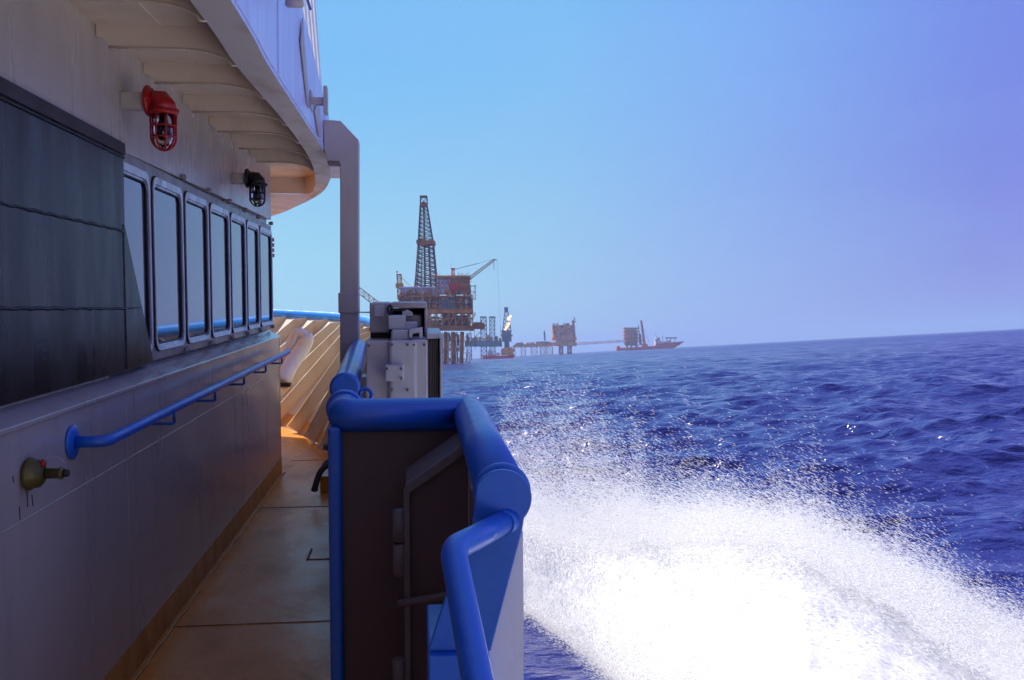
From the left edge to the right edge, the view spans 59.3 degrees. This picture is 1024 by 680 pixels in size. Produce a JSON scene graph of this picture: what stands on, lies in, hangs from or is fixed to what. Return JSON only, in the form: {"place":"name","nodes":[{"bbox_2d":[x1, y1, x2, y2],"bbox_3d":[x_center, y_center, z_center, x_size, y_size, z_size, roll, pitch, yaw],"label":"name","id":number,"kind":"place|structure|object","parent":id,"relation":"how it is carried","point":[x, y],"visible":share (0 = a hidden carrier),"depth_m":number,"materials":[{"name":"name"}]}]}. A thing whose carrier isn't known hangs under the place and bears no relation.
{"place":"outdoors","nodes":[
{"label":"outdoors","id":0,"kind":"place"},
{"bbox_2d":[266,0,1023,359],"label":"sky","id":1,"kind":"structure","parent":0,"point":[699,172],"materials":[{"name":"blue"}]},
{"bbox_2d":[281,328,1023,679],"bbox_3d":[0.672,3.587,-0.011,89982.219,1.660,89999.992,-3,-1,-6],"label":"sea","id":2,"kind":"structure","parent":0,"point":[939,410],"depth_m":39.30,"materials":[{"name":"blue liquid"}]},
{"bbox_2d":[360,195,501,363],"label":"drilling platform","id":3,"kind":"structure","parent":2,"relation":"in","point":[448,308],"depth_m":691.55,"materials":[{"name":"metal"}]},
{"bbox_2d":[465,307,512,359],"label":"jackup rig","id":4,"kind":"object","parent":2,"relation":"in","point":[488,341],"visible":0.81,"depth_m":1889.28,"materials":[{"name":"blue metal"}]},
{"bbox_2d":[505,315,510,329],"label":"gas flare","id":5,"kind":"object","parent":4,"relation":"attached to","point":[507,324],"visible":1,"depth_m":1884.19,"materials":[{"name":"yellow"}]},
{"bbox_2d":[482,347,514,358],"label":"supply vessel","id":6,"kind":"object","parent":2,"relation":"on","point":[508,352],"visible":0.98,"depth_m":1495.51,"materials":[{"name":"metal"}]},
{"bbox_2d":[514,330,552,356],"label":"trestle platform","id":7,"kind":"structure","parent":2,"relation":"in","point":[544,344],"depth_m":2341.56,"materials":[{"name":"metal"}]},
{"bbox_2d":[550,317,576,354],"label":"processing platform","id":8,"kind":"structure","parent":2,"relation":"in","point":[564,334],"depth_m":2372.62,"materials":[{"name":"metal"}]},
{"bbox_2d":[577,340,624,344],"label":"footbridge","id":9,"kind":"object","parent":8,"relation":"attached to","point":[602,342],"visible":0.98,"depth_m":2434.20,"materials":[{"name":"grey metal"}]},
{"bbox_2d":[623,328,642,350],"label":"wellhead platform","id":10,"kind":"structure","parent":2,"relation":"in","point":[630,338],"depth_m":2467.18,"materials":[{"name":"metal"}]},
{"bbox_2d":[616,320,683,350],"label":"construction ship","id":11,"kind":"object","parent":2,"relation":"on","point":[666,344],"visible":0.98,"depth_m":2556.54,"materials":[{"name":"red metal"}]},
{"bbox_2d":[461,366,1023,679],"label":"spray","id":12,"kind":"object","parent":2,"relation":"on","point":[978,639],"visible":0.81,"depth_m":10.18,"materials":[{"name":"white liquid"}]},
{"bbox_2d":[523,524,992,679],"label":"bow wave foam","id":13,"kind":"object","parent":2,"relation":"on","point":[765,625],"visible":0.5,"depth_m":9.24,"materials":[{"name":"white"}]},
{"bbox_3d":[-4.704,2.787,4.756,8.801,2.880,19.100,0,3,-6],"label":"boat hull","id":14,"kind":"object","parent":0,"visible":0},
{"bbox_2d":[130,426,330,679],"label":"deck","id":15,"kind":"structure","parent":14,"relation":"on","point":[256,606],"depth_m":4.59,"materials":[{"name":"paint"}]},
{"bbox_2d":[0,0,339,679],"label":"deckhouse","id":16,"kind":"object","parent":15,"relation":"on","point":[136,274],"visible":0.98,"depth_m":3.65,"materials":[{"name":"paint"}]},
{"bbox_2d":[12,455,69,519],"bbox_3d":[-1.404,0.441,2.708,0.127,0.183,0.142,0,3,-6],"label":"brass valve","id":17,"kind":"object","parent":16,"relation":"attached to","point":[35,473],"visible":1,"depth_m":2.70,"materials":[{"name":"gold metal"}]},
{"bbox_2d":[123,153,153,355],"bbox_3d":[-1.673,-0.350,3.941,0.024,0.929,0.614,0,3,-6],"label":"window","id":18,"kind":"structure","parent":16,"relation":"in","point":[137,203],"depth_m":4.11,"materials":[{"name":"glass"}]},
{"bbox_2d":[120,85,179,151],"bbox_3d":[-1.548,-0.951,3.859,0.239,0.280,0.135,0,3,-6],"label":"bulkhead lamp","id":19,"kind":"object","parent":16,"relation":"attached to","point":[160,109],"visible":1,"depth_m":3.83,"materials":[{"name":"red metal"}]},
{"bbox_2d":[149,165,185,359],"bbox_3d":[-1.733,-0.380,4.539,0.024,0.922,0.592,0,3,-6],"label":"window","id":20,"kind":"structure","parent":16,"relation":"in","point":[166,197],"depth_m":4.54,"materials":[{"name":"glass"}]},
{"bbox_2d":[65,349,290,459],"bbox_3d":[-1.665,0.235,5.232,0.138,0.144,4.450,0,3,-6],"label":"wall handrail","id":21,"kind":"object","parent":16,"relation":"attached to","point":[75,441],"depth_m":3.65,"materials":[{"name":"blue metal"}]},
{"bbox_2d":[182,182,210,349],"bbox_3d":[-1.795,-0.408,5.128,0.025,0.916,0.591,0,3,-6],"label":"window","id":22,"kind":"structure","parent":16,"relation":"in","point":[195,205],"depth_m":5.14,"materials":[{"name":"glass"}]},
{"bbox_2d":[207,194,230,343],"bbox_3d":[-1.856,-0.439,5.719,0.024,0.909,0.602,0,3,-6],"label":"window","id":23,"kind":"structure","parent":16,"relation":"in","point":[219,221],"depth_m":5.74,"materials":[{"name":"glass"}]},
{"bbox_2d":[228,205,246,338],"bbox_3d":[-1.917,-0.468,6.302,0.024,0.903,0.571,0,3,-6],"label":"window","id":24,"kind":"structure","parent":16,"relation":"in","point":[238,266],"depth_m":6.34,"materials":[{"name":"glass"}]},
{"bbox_2d":[231,168,266,206],"bbox_3d":[-1.790,-1.040,6.145,0.236,0.260,0.135,0,3,-6],"label":"bulkhead lamp","id":25,"kind":"object","parent":16,"relation":"attached to","point":[255,183],"visible":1,"depth_m":6.11,"materials":[{"name":"black metal"}]},
{"bbox_2d":[245,213,259,333],"bbox_3d":[-1.981,-0.495,6.859,0.024,0.896,0.549,0,3,-6],"label":"window","id":26,"kind":"structure","parent":16,"relation":"in","point":[252,229],"depth_m":6.90,"materials":[{"name":"glass"}]},
{"bbox_2d":[258,220,272,330],"bbox_3d":[-2.043,-0.525,7.447,0.024,0.890,0.636,0,3,-6],"label":"window","id":27,"kind":"structure","parent":16,"relation":"in","point":[265,234],"depth_m":7.49,"materials":[{"name":"glass"}]},
{"bbox_2d":[285,0,311,9],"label":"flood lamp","id":28,"kind":"object","parent":16,"relation":"attached to","point":[294,3],"visible":1,"depth_m":3.70,"materials":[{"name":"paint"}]},
{"bbox_2d":[280,327,313,388],"bbox_3d":[-2.386,0.194,9.640,0.346,0.652,0.509,-4,-1,33],"label":"mooring horn","id":29,"kind":"object","parent":15,"relation":"on","point":[298,347],"visible":0.92,"depth_m":9.65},
{"bbox_2d":[311,459,327,491],"bbox_3d":[-1.338,1.010,6.852,0.189,0.231,0.423,-4,-1,24],"label":"deck hose","id":30,"kind":"object","parent":15,"relation":"on","point":[320,472],"visible":0.49,"depth_m":6.73,"materials":[{"name":"rubber"}]},
{"bbox_2d":[269,309,370,451],"bbox_3d":[-5.244,0.381,10.041,8.574,1.264,11.494,0,3,-6],"label":"bow bulwark","id":31,"kind":"object","parent":15,"relation":"on","point":[305,396],"visible":0.15,"depth_m":10.56,"materials":[{"name":"paint"}]},
{"bbox_2d":[323,443,327,450],"bbox_3d":[-1.619,0.970,8.146,0.187,0.100,0.187,0,3,-6],"label":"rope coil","id":32,"kind":"object","parent":31,"relation":"on","point":[325,446],"visible":0.27,"depth_m":8.08,"materials":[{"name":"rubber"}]},
{"bbox_2d":[320,470,327,492],"bbox_3d":[-1.352,1.119,7.150,0.314,0.130,0.250,0,3,-6],"label":"ochre box","id":33,"kind":"object","parent":15,"relation":"on","point":[324,483],"visible":0.24,"depth_m":7.01,"materials":[{"name":"paint"}]},
{"bbox_2d":[329,339,365,394],"bbox_3d":[-0.762,0.711,4.438,0.120,1.505,3.072,-3,-1,-8],"label":"railing","id":34,"kind":"object","parent":15,"relation":"on","point":[347,376],"visible":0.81,"depth_m":3.79,"materials":[{"name":"metal"}]},
{"bbox_2d":[323,120,369,398],"bbox_3d":[-0.917,-0.106,5.153,0.278,2.687,2.065,-3,-1,-12],"label":"support post","id":35,"kind":"object","parent":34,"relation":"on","point":[341,146],"visible":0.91,"depth_m":5.84,"materials":[{"name":"metal"}]},
{"bbox_2d":[366,301,441,398],"bbox_3d":[-0.412,0.321,3.647,0.445,0.933,1.610,0,3,-6],"label":"side locker","id":36,"kind":"object","parent":15,"relation":"on","point":[403,351],"visible":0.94,"depth_m":3.76,"materials":[{"name":"metal"}]},
{"bbox_2d":[326,387,531,679],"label":"gate bulwark","id":37,"kind":"object","parent":15,"relation":"attached to","point":[430,500],"visible":1,"depth_m":2.53,"materials":[{"name":"brown paint"}]}
]}

